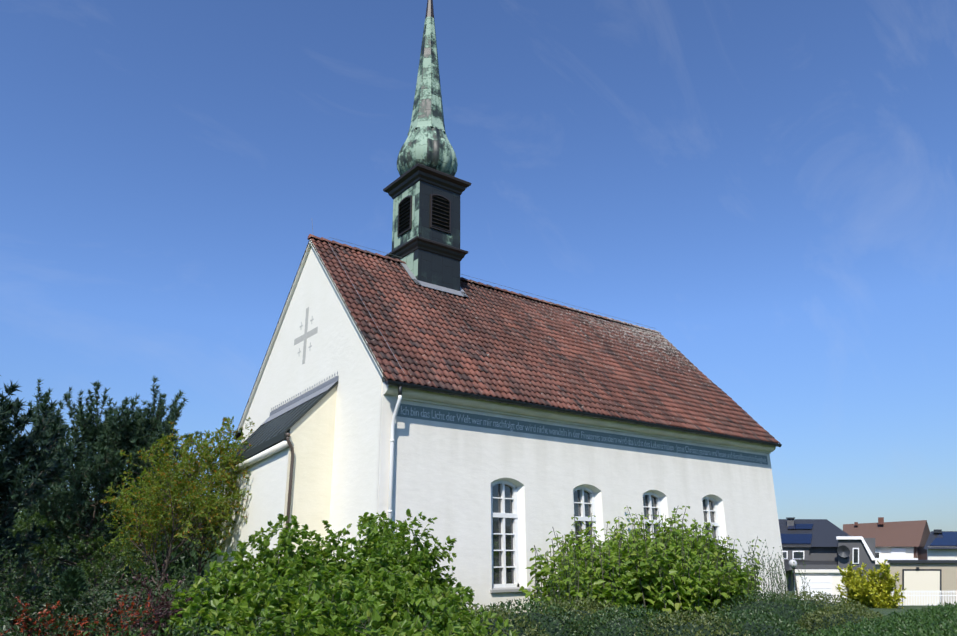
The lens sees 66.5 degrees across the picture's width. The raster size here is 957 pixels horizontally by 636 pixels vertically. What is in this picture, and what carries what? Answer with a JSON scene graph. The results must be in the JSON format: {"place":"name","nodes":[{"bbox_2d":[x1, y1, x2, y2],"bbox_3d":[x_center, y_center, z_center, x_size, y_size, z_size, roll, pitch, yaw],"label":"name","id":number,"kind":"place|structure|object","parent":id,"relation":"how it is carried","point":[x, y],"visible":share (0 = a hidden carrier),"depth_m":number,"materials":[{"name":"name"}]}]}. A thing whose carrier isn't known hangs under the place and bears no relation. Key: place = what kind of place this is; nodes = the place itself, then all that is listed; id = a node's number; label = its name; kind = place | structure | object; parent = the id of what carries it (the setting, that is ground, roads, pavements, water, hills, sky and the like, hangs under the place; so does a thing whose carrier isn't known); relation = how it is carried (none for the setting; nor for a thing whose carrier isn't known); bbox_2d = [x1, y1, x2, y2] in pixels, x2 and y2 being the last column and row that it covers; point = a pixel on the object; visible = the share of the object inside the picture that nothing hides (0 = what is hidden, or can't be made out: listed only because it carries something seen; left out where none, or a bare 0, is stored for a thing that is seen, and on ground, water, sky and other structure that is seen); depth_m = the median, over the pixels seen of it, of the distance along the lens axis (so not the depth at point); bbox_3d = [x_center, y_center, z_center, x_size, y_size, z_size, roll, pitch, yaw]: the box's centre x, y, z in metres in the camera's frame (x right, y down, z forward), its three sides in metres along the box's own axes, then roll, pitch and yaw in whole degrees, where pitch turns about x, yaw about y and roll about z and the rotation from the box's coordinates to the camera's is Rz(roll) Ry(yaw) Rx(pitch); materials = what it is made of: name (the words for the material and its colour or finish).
{"place":"outdoors","nodes":[
{"label":"outdoors","id":0,"kind":"place"},
{"bbox_2d":[397,194,450,236],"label":"louvers","id":1,"kind":"object","parent":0,"point":[433,216],"visible":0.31,"depth_m":25.73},
{"bbox_2d":[399,261,468,297],"bbox_3d":[-1.869,-1.202,25.561,2.200,1.234,2.200,14,-23,-36],"label":"turret lead flashing","id":2,"kind":"object","parent":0,"point":[461,292],"visible":0.27,"depth_m":24.65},
{"bbox_2d":[17,587,936,622],"bbox_3d":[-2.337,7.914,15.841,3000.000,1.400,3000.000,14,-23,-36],"label":"ground","id":3,"kind":"structure","parent":0,"point":[887,611],"depth_m":33.51,"materials":[{"name":"green plant"}]},
{"bbox_2d":[0,592,52,635],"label":"garden shrub","id":4,"kind":"object","parent":3,"relation":"on","point":[16,627],"depth_m":6.15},
{"bbox_2d":[0,544,54,634],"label":"garden shrub","id":5,"kind":"object","parent":3,"relation":"on","point":[9,591],"depth_m":10.23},
{"bbox_2d":[0,511,61,602],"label":"bush","id":6,"kind":"object","parent":3,"relation":"on","point":[32,521],"depth_m":19.45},
{"bbox_2d":[0,375,83,592],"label":"tree","id":7,"kind":"object","parent":3,"relation":"on","point":[22,465],"depth_m":11.76,"materials":[{"name":"plant"}]},
{"bbox_2d":[8,495,105,591],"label":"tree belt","id":8,"kind":"object","parent":3,"relation":"on","point":[26,511],"depth_m":54.25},
{"bbox_2d":[0,608,125,635],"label":"garden shrub","id":9,"kind":"object","parent":3,"relation":"on","point":[15,620],"depth_m":10.23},
{"bbox_2d":[31,565,96,633],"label":"bush","id":10,"kind":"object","parent":3,"relation":"on","point":[73,579],"depth_m":11.27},
{"bbox_2d":[0,552,148,635],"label":"garden shrub","id":11,"kind":"object","parent":3,"relation":"on","point":[58,590],"depth_m":11.87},
{"bbox_2d":[9,570,153,635],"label":"garden shrub","id":12,"kind":"object","parent":3,"relation":"on","point":[102,619],"depth_m":10.30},
{"bbox_2d":[9,593,158,635],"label":"garden shrub","id":13,"kind":"object","parent":3,"relation":"on","point":[83,619],"depth_m":10.32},
{"bbox_2d":[14,503,170,589],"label":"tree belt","id":14,"kind":"object","parent":3,"relation":"on","point":[138,578],"depth_m":59.55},
{"bbox_2d":[0,377,202,598],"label":"tree","id":15,"kind":"object","parent":3,"relation":"on","point":[135,419],"depth_m":22.56,"materials":[{"name":"plant"}]},
{"bbox_2d":[50,530,154,614],"bbox_3d":[-8.554,6.227,16.877,1.833,2.560,2.079,54,-57,-68],"label":"bush","id":16,"kind":"object","parent":3,"relation":"on","point":[82,547],"depth_m":16.69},
{"bbox_2d":[94,588,174,635],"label":"garden shrub","id":17,"kind":"object","parent":3,"relation":"on","point":[154,618],"depth_m":12.60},
{"bbox_2d":[79,606,204,635],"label":"garden shrub","id":18,"kind":"object","parent":3,"relation":"on","point":[151,625],"depth_m":7.80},
{"bbox_2d":[88,506,202,587],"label":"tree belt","id":19,"kind":"object","parent":3,"relation":"on","point":[182,556],"depth_m":63.07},
{"bbox_2d":[92,564,203,624],"bbox_3d":[-6.396,5.821,14.332,2.508,1.849,2.452,14,-23,-36],"label":"garden shrub","id":20,"kind":"object","parent":3,"relation":"on","point":[175,571],"depth_m":14.36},
{"bbox_2d":[122,591,189,635],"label":"garden shrub","id":21,"kind":"object","parent":3,"relation":"on","point":[167,603],"depth_m":12.37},
{"bbox_2d":[110,577,203,635],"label":"garden shrub","id":22,"kind":"object","parent":3,"relation":"on","point":[145,591],"depth_m":13.12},
{"bbox_2d":[111,564,203,635],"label":"garden shrub","id":23,"kind":"object","parent":3,"relation":"on","point":[160,608],"depth_m":12.39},
{"bbox_2d":[100,416,254,596],"bbox_3d":[-8.251,5.555,20.288,4.444,6.010,4.989,14,-23,-36],"label":"cherry tree","id":24,"kind":"object","parent":3,"relation":"on","point":[191,458],"depth_m":19.94,"materials":[{"name":"plant"}]},
{"bbox_2d":[148,519,218,587],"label":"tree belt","id":25,"kind":"object","parent":3,"relation":"on","point":[193,553],"depth_m":64.42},
{"bbox_2d":[154,417,237,590],"bbox_3d":[-8.181,5.990,21.925,3.571,6.225,3.402,14,-23,-36],"label":"cherry tree","id":26,"kind":"object","parent":3,"relation":"on","point":[213,438],"depth_m":21.34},
{"bbox_2d":[162,548,266,635],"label":"hazel shrub","id":27,"kind":"object","parent":3,"relation":"on","point":[208,590],"depth_m":11.08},
{"bbox_2d":[170,569,298,635],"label":"hazel shrub","id":28,"kind":"object","parent":3,"relation":"on","point":[222,618],"depth_m":8.89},
{"bbox_2d":[172,602,296,635],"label":"garden shrub","id":29,"kind":"object","parent":3,"relation":"on","point":[175,632],"depth_m":8.33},
{"bbox_2d":[200,527,315,629],"bbox_3d":[-3.487,4.489,11.434,2.018,2.304,1.675,14,-23,-36],"label":"hazel shrub","id":30,"kind":"object","parent":3,"relation":"on","point":[238,555],"depth_m":11.28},
{"bbox_2d":[186,594,354,635],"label":"hazel shrub","id":31,"kind":"object","parent":3,"relation":"on","point":[228,608],"depth_m":6.85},
{"bbox_2d":[215,385,336,595],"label":"annex walls","id":32,"kind":"structure","parent":3,"relation":"on","point":[311,439],"depth_m":18.99,"materials":[{"name":"paint"}]},
{"bbox_2d":[221,440,288,475],"bbox_3d":[-6.265,3.950,20.201,0.200,0.573,4.596,14,-23,-36],"label":"annex eaves moulding","id":33,"kind":"object","parent":32,"relation":"attached to","point":[268,452],"visible":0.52,"depth_m":19.54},
{"bbox_2d":[221,381,337,471],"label":"roof","id":34,"kind":"structure","parent":32,"relation":"on","point":[268,434],"depth_m":20.07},
{"bbox_2d":[284,433,293,550],"bbox_3d":[-4.770,5.278,17.838,0.311,4.904,0.124,25,-31,-52],"label":"downspout","id":35,"kind":"object","parent":32,"relation":"attached to","point":[291,473],"visible":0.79,"depth_m":18.34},
{"bbox_2d":[236,514,337,611],"bbox_3d":[-2.910,4.454,11.761,2.039,2.571,1.813,14,-23,-36],"label":"hazel shrub","id":36,"kind":"object","parent":3,"relation":"on","point":[289,538],"depth_m":11.71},
{"bbox_2d":[217,551,370,635],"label":"hazel shrub","id":37,"kind":"object","parent":3,"relation":"on","point":[279,590],"depth_m":9.05,"materials":[{"name":"plant"}]},
{"bbox_2d":[261,590,384,635],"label":"hazel shrub","id":38,"kind":"object","parent":3,"relation":"on","point":[311,621],"depth_m":7.03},
{"bbox_2d":[260,557,394,635],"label":"hazel shrub","id":39,"kind":"object","parent":3,"relation":"on","point":[316,584],"depth_m":9.50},
{"bbox_2d":[293,523,378,614],"bbox_3d":[-2.330,4.510,11.672,1.999,2.399,1.300,58,-60,-68],"label":"hazel shrub","id":40,"kind":"object","parent":3,"relation":"on","point":[340,551],"depth_m":11.67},
{"bbox_2d":[321,515,405,635],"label":"hazel shrub","id":41,"kind":"object","parent":3,"relation":"on","point":[372,549],"depth_m":12.02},
{"bbox_2d":[336,591,440,635],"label":"hazel shrub","id":42,"kind":"object","parent":3,"relation":"on","point":[389,631],"depth_m":7.14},
{"bbox_2d":[353,519,425,585],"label":"hazel shrub","id":43,"kind":"object","parent":3,"relation":"on","point":[397,547],"depth_m":14.06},
{"bbox_2d":[348,551,444,632],"bbox_3d":[-1.225,4.171,9.938,1.339,1.918,1.807,14,-23,-36],"label":"hazel shrub","id":44,"kind":"object","parent":3,"relation":"on","point":[388,583],"depth_m":9.94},
{"bbox_2d":[356,509,446,588],"bbox_3d":[-1.679,5.428,15.188,1.808,2.897,2.199,14,-23,-36],"label":"hazel shrub","id":45,"kind":"object","parent":3,"relation":"on","point":[404,531],"depth_m":15.17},
{"bbox_2d":[380,564,478,635],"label":"hazel shrub","id":46,"kind":"object","parent":3,"relation":"on","point":[401,599],"depth_m":9.41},
{"bbox_2d":[400,535,463,618],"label":"hazel shrub","id":47,"kind":"object","parent":3,"relation":"on","point":[428,558],"depth_m":15.09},
{"bbox_2d":[380,608,497,635],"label":"hazel shrub","id":48,"kind":"object","parent":3,"relation":"on","point":[457,630],"depth_m":6.82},
{"bbox_2d":[425,595,500,635],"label":"hazel shrub","id":49,"kind":"object","parent":3,"relation":"on","point":[464,619],"depth_m":9.21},
{"bbox_2d":[462,615,519,635],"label":"hazel shrub","id":50,"kind":"object","parent":3,"relation":"on","point":[499,624],"depth_m":6.92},
{"bbox_2d":[452,605,548,635],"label":"low shrub","id":51,"kind":"object","parent":3,"relation":"on","point":[519,617],"depth_m":12.72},
{"bbox_2d":[475,598,589,635],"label":"low shrub","id":52,"kind":"object","parent":3,"relation":"on","point":[526,607],"depth_m":13.46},
{"bbox_2d":[519,545,563,613],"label":"bush","id":53,"kind":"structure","parent":3,"relation":"on","point":[526,592],"depth_m":17.49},
{"bbox_2d":[530,544,583,609],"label":"twiggy shrub","id":54,"kind":"object","parent":3,"relation":"on","point":[551,591],"depth_m":15.89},
{"bbox_2d":[538,538,590,605],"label":"bush","id":55,"kind":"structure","parent":3,"relation":"on","point":[566,563],"depth_m":16.87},
{"bbox_2d":[554,535,586,593],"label":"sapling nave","id":56,"kind":"structure","parent":3,"relation":"on","point":[582,548],"depth_m":19.09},
{"bbox_2d":[540,566,605,610],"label":"shrub","id":57,"kind":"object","parent":3,"relation":"on","point":[595,591],"depth_m":16.32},
{"bbox_2d":[530,596,627,635],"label":"low shrub","id":58,"kind":"object","parent":3,"relation":"on","point":[588,603],"depth_m":14.41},
{"bbox_2d":[549,529,608,586],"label":"bush","id":59,"kind":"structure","parent":3,"relation":"on","point":[571,537],"depth_m":17.84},
{"bbox_2d":[553,513,617,597],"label":"bush","id":60,"kind":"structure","parent":3,"relation":"on","point":[587,546],"depth_m":18.87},
{"bbox_2d":[544,552,635,615],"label":"shrub","id":61,"kind":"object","parent":3,"relation":"on","point":[604,590],"depth_m":16.20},
{"bbox_2d":[577,536,637,618],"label":"shrub","id":62,"kind":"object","parent":3,"relation":"on","point":[623,579],"depth_m":16.74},
{"bbox_2d":[582,550,635,609],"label":"shrub","id":63,"kind":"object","parent":3,"relation":"on","point":[617,574],"depth_m":17.12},
{"bbox_2d":[567,604,680,635],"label":"low shrub","id":64,"kind":"object","parent":3,"relation":"on","point":[618,613],"depth_m":13.23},
{"bbox_2d":[617,519,648,598],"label":"bush","id":65,"kind":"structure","parent":3,"relation":"on","point":[639,542],"depth_m":18.28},
{"bbox_2d":[616,543,665,617],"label":"shrub","id":66,"kind":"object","parent":3,"relation":"on","point":[632,590],"depth_m":17.32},
{"bbox_2d":[610,531,676,625],"bbox_3d":[4.093,6.427,17.631,2.051,2.482,1.729,14,-23,-36],"label":"shrub","id":67,"kind":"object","parent":3,"relation":"on","point":[655,580],"depth_m":17.34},
{"bbox_2d":[652,541,713,621],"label":"shrub","id":68,"kind":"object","parent":3,"relation":"on","point":[685,590],"depth_m":17.76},
{"bbox_2d":[660,524,712,611],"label":"bush","id":69,"kind":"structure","parent":3,"relation":"on","point":[676,532],"depth_m":19.43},
{"bbox_2d":[630,608,749,635],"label":"low shrub","id":70,"kind":"object","parent":3,"relation":"on","point":[675,617],"depth_m":12.98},
{"bbox_2d":[674,526,722,613],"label":"bush","id":71,"kind":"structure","parent":3,"relation":"on","point":[716,554],"depth_m":20.19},
{"bbox_2d":[673,547,728,620],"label":"shrub","id":72,"kind":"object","parent":3,"relation":"on","point":[703,572],"depth_m":18.96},
{"bbox_2d":[686,555,754,616],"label":"shrub","id":73,"kind":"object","parent":3,"relation":"on","point":[735,589],"depth_m":18.68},
{"bbox_2d":[701,536,760,592],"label":"bush","id":74,"kind":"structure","parent":3,"relation":"on","point":[724,542],"depth_m":21.19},
{"bbox_2d":[714,549,762,600],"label":"bush","id":75,"kind":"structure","parent":3,"relation":"on","point":[750,586],"depth_m":20.50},
{"bbox_2d":[722,540,778,600],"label":"twiggy shrub","id":76,"kind":"object","parent":3,"relation":"on","point":[753,555],"depth_m":19.87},
{"bbox_2d":[697,609,811,635],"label":"low shrub","id":77,"kind":"object","parent":3,"relation":"on","point":[758,616],"depth_m":13.25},
{"bbox_2d":[705,590,823,635],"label":"low shrub","id":78,"kind":"object","parent":3,"relation":"on","point":[772,597],"depth_m":17.89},
{"bbox_2d":[743,542,795,600],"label":"twiggy shrub","id":79,"kind":"object","parent":3,"relation":"on","point":[783,583],"depth_m":20.41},
{"bbox_2d":[766,552,810,595],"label":"twiggy shrub","id":80,"kind":"object","parent":3,"relation":"on","point":[786,577],"depth_m":21.17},
{"bbox_2d":[762,591,876,620],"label":"low shrub","id":81,"kind":"object","parent":3,"relation":"on","point":[817,596],"depth_m":19.45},
{"bbox_2d":[778,517,875,590],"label":"house","id":82,"kind":"structure","parent":3,"relation":"on","point":[820,543],"depth_m":54.09,"materials":[{"name":"grey tile"}]},
{"bbox_2d":[790,604,884,635],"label":"low shrub","id":83,"kind":"object","parent":3,"relation":"on","point":[822,613],"depth_m":16.56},
{"bbox_2d":[835,559,906,608],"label":"bush","id":84,"kind":"object","parent":3,"relation":"on","point":[870,588],"depth_m":31.47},
{"bbox_2d":[801,601,956,635],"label":"street hedge","id":85,"kind":"object","parent":3,"relation":"on","point":[918,622],"depth_m":6.02,"materials":[{"name":"plant"}]},
{"bbox_2d":[843,517,929,581],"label":"house","id":86,"kind":"structure","parent":3,"relation":"on","point":[902,540],"depth_m":66.88,"materials":[{"name":"tile"}]},
{"bbox_2d":[880,560,956,604],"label":"garage","id":87,"kind":"structure","parent":3,"relation":"on","point":[928,575],"depth_m":37.56,"materials":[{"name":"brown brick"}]},
{"bbox_2d":[892,590,956,605],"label":"white picket fence","id":88,"kind":"object","parent":3,"relation":"on","point":[930,591],"visible":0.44,"depth_m":32.48,"materials":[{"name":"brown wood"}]},
{"bbox_2d":[924,529,956,559],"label":"house","id":89,"kind":"structure","parent":3,"relation":"on","point":[940,544],"depth_m":59.21,"materials":[{"name":"blue tile"}]},
{"bbox_2d":[0,0,956,531],"label":"sky","id":90,"kind":"structure","parent":0,"point":[768,188],"materials":[{"name":"blue"}]},
{"bbox_2d":[307,234,660,333],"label":"roof ridge tiles","id":91,"kind":"object","parent":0,"point":[461,278],"visible":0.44,"depth_m":27.43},
{"bbox_2d":[241,246,788,618],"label":"church walls","id":92,"kind":"structure","parent":0,"point":[446,474],"depth_m":20.23,"materials":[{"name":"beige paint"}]},
{"bbox_2d":[260,371,338,425],"bbox_3d":[-5.349,2.419,21.474,0.298,0.879,4.640,14,-23,-36],"label":"roof flashing","id":93,"kind":"object","parent":92,"relation":"attached to","point":[304,397],"visible":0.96,"depth_m":21.33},
{"bbox_2d":[294,307,317,363],"bbox_3d":[-5.260,0.533,22.234,0.014,1.790,1.640,14,-23,-36],"label":"gable cross","id":94,"kind":"object","parent":92,"relation":"attached to","point":[306,335],"visible":0.85,"depth_m":22.21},
{"bbox_2d":[377,396,396,530],"bbox_3d":[-2.184,4.618,17.055,0.400,5.620,0.080,14,-23,-36],"label":"corner pilaster","id":95,"kind":"object","parent":92,"relation":"attached to","point":[388,405],"visible":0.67,"depth_m":17.44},
{"bbox_2d":[388,395,401,527],"bbox_3d":[-1.983,4.567,16.918,0.108,5.627,0.417,14,-23,-36],"label":"white downpipe","id":96,"kind":"object","parent":92,"relation":"attached to","point":[392,440],"visible":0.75,"depth_m":17.41,"materials":[{"name":"white"}]},
{"bbox_2d":[234,240,778,443],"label":"roof deck","id":97,"kind":"structure","parent":92,"relation":"attached to","point":[238,435],"depth_m":25.11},
{"bbox_2d":[238,239,383,431],"bbox_3d":[-5.286,0.091,22.323,0.100,5.474,9.700,14,-23,-36],"label":"verge board","id":98,"kind":"object","parent":97,"relation":"attached to","point":[284,311],"visible":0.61,"depth_m":23.70,"materials":[{"name":"beige paint"}]},
{"bbox_2d":[392,181,459,290],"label":"bell tower","id":99,"kind":"structure","parent":97,"relation":"on","point":[432,268],"depth_m":25.30,"materials":[{"name":"metal"}]},
{"bbox_2d":[383,163,471,260],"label":"turret cornices","id":100,"kind":"object","parent":97,"relation":"on","point":[410,177],"visible":0.6,"depth_m":25.62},
{"bbox_2d":[397,126,457,175],"bbox_3d":[-1.902,-5.885,27.138,2.229,1.960,2.229,14,-23,-36],"label":"spire bulb","id":101,"kind":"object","parent":100,"relation":"on","point":[430,146],"depth_m":26.29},
{"bbox_2d":[407,16,445,134],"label":"spire","id":102,"kind":"structure","parent":101,"relation":"on","point":[427,108],"depth_m":27.70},
{"bbox_2d":[235,237,656,434],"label":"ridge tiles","id":103,"kind":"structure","parent":97,"relation":"attached to","point":[460,279],"depth_m":26.66,"materials":[{"name":"tile"}]},
{"bbox_2d":[310,237,780,443],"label":"roof pantiles","id":104,"kind":"object","parent":97,"relation":"on","point":[423,358],"visible":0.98,"depth_m":23.50,"materials":[{"name":"tile"}]},
{"bbox_2d":[382,382,775,453],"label":"eaves cornice","id":105,"kind":"structure","parent":97,"relation":"attached to","point":[423,396],"depth_m":21.14,"materials":[{"name":"paint"}]},
{"bbox_2d":[385,380,781,446],"bbox_3d":[4.555,3.171,22.588,17.186,0.178,0.273,14,-23,-36],"label":"eaves gutter","id":106,"kind":"object","parent":105,"relation":"attached to","point":[456,393],"visible":1,"depth_m":20.88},
{"bbox_2d":[490,587,530,592],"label":"window sills","id":107,"kind":"structure","parent":92,"relation":"attached to","point":[506,589],"depth_m":18.65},
{"bbox_2d":[397,403,767,464],"bbox_3d":[4.434,3.815,22.786,16.330,0.330,0.014,14,-23,-36],"label":"frieze band","id":108,"kind":"object","parent":92,"relation":"attached to","point":[432,412],"visible":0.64,"depth_m":21.33,"materials":[{"name":"paint"}]},
{"bbox_2d":[401,406,766,463],"bbox_3d":[4.455,3.845,22.779,16.130,0.276,0.001,14,-23,-36],"label":"frieze inscription","id":109,"kind":"object","parent":108,"relation":"attached to","point":[550,431],"visible":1,"depth_m":21.43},
{"bbox_2d":[491,478,727,587],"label":"window reveals","id":110,"kind":"object","parent":92,"relation":"attached to","point":[522,531],"depth_m":21.33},
{"bbox_2d":[491,481,720,587],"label":"window frames","id":111,"kind":"structure","parent":110,"relation":"in","point":[502,515],"depth_m":19.78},
{"bbox_2d":[492,484,716,583],"bbox_3d":[4.221,6.577,22.036,10.070,2.720,0.001,14,-23,-36],"label":"window glass","id":112,"kind":"object","parent":111,"relation":"in","point":[497,574],"depth_m":19.64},
{"bbox_2d":[577,523,627,585],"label":"bush","id":113,"kind":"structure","parent":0,"point":[613,548],"depth_m":17.83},
{"bbox_2d":[576,523,637,569],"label":"bush","id":114,"kind":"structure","parent":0,"point":[600,550],"depth_m":18.16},
{"bbox_2d":[573,517,644,551],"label":"bush","id":115,"kind":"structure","parent":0,"point":[613,533],"depth_m":20.46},
{"bbox_2d":[621,516,691,574],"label":"bush","id":116,"kind":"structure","parent":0,"point":[661,536],"depth_m":19.56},
{"bbox_2d":[624,506,689,558],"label":"bush","id":117,"kind":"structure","parent":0,"point":[673,515],"depth_m":21.05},
{"bbox_2d":[628,511,696,558],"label":"bush","id":118,"kind":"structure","parent":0,"point":[660,532],"depth_m":20.79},
{"bbox_2d":[666,520,713,587],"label":"bush","id":119,"kind":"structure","parent":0,"point":[701,544],"depth_m":20.31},
{"bbox_2d":[678,519,729,566],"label":"bush","id":120,"kind":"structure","parent":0,"point":[696,533],"depth_m":21.38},
{"bbox_2d":[794,569,846,603],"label":"white garage","id":121,"kind":"structure","parent":0,"point":[827,581],"depth_m":37.89,"materials":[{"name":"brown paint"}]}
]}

